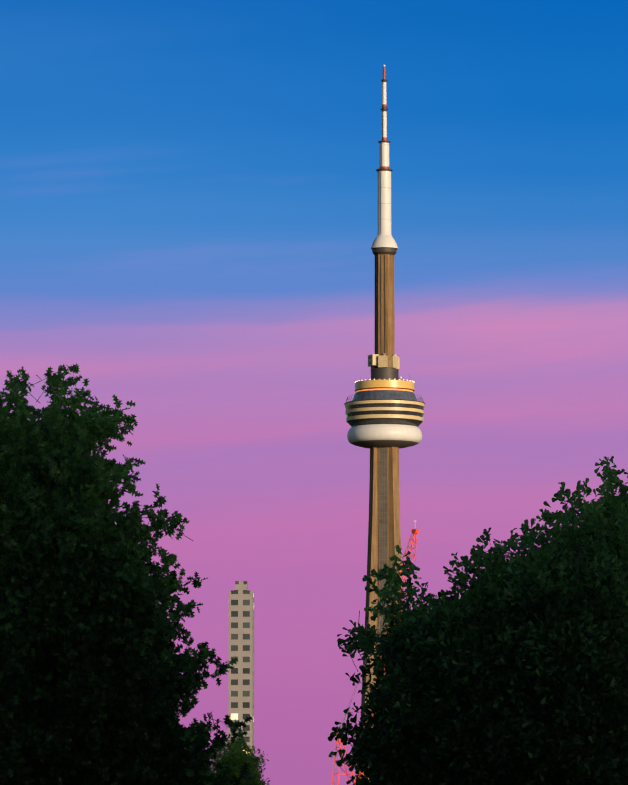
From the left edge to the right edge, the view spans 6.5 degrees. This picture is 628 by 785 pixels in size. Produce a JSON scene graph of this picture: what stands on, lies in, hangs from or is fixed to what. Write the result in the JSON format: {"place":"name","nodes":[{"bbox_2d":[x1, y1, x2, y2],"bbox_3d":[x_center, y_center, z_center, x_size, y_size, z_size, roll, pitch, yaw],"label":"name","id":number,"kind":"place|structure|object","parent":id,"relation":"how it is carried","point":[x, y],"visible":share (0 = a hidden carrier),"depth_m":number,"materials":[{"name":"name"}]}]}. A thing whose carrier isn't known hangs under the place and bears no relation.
{"place":"outdoors","nodes":[
{"label":"outdoors","id":0,"kind":"place"},
{"bbox_2d":[228,581,253,752],"bbox_3d":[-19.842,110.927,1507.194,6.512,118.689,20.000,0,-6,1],"label":"slab tower","id":1,"kind":"structure","parent":0,"point":[241,649],"depth_m":1501.64,"materials":[{"name":"beige concrete"}]},
{"bbox_2d":[0,0,627,784],"label":"sky","id":2,"kind":"structure","parent":0,"point":[189,191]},
{"label":"ground","id":3,"kind":"structure","parent":0,"visible":0},
{"bbox_2d":[0,363,252,784],"bbox_3d":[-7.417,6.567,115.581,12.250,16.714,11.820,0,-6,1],"label":"oak tree","id":4,"kind":"object","parent":3,"relation":"on","point":[96,685],"visible":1,"depth_m":111.70,"materials":[{"name":"green plant"}]},
{"bbox_2d":[203,727,270,784],"bbox_3d":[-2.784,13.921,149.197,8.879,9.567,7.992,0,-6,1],"label":"locust tree","id":5,"kind":"object","parent":3,"relation":"on","point":[237,760],"visible":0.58,"depth_m":146.51,"materials":[{"name":"green plant"}]},
{"bbox_2d":[332,520,418,784],"bbox_3d":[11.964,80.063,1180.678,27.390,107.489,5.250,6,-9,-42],"label":"luffing crane","id":6,"kind":"object","parent":3,"relation":"on","point":[415,532],"visible":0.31,"depth_m":1178.59,"materials":[{"name":"red metal"}]},
{"bbox_2d":[344,65,424,781],"bbox_3d":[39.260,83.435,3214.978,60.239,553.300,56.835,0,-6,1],"label":"observation tower","id":7,"kind":"structure","parent":3,"relation":"on","point":[384,411],"depth_m":3207.30,"materials":[{"name":"concrete"}]},
{"bbox_2d":[328,456,627,784],"bbox_3d":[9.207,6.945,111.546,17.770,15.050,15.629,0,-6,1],"label":"oak tree","id":8,"kind":"object","parent":3,"relation":"on","point":[512,669],"visible":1,"depth_m":106.68,"materials":[{"name":"green plant"}]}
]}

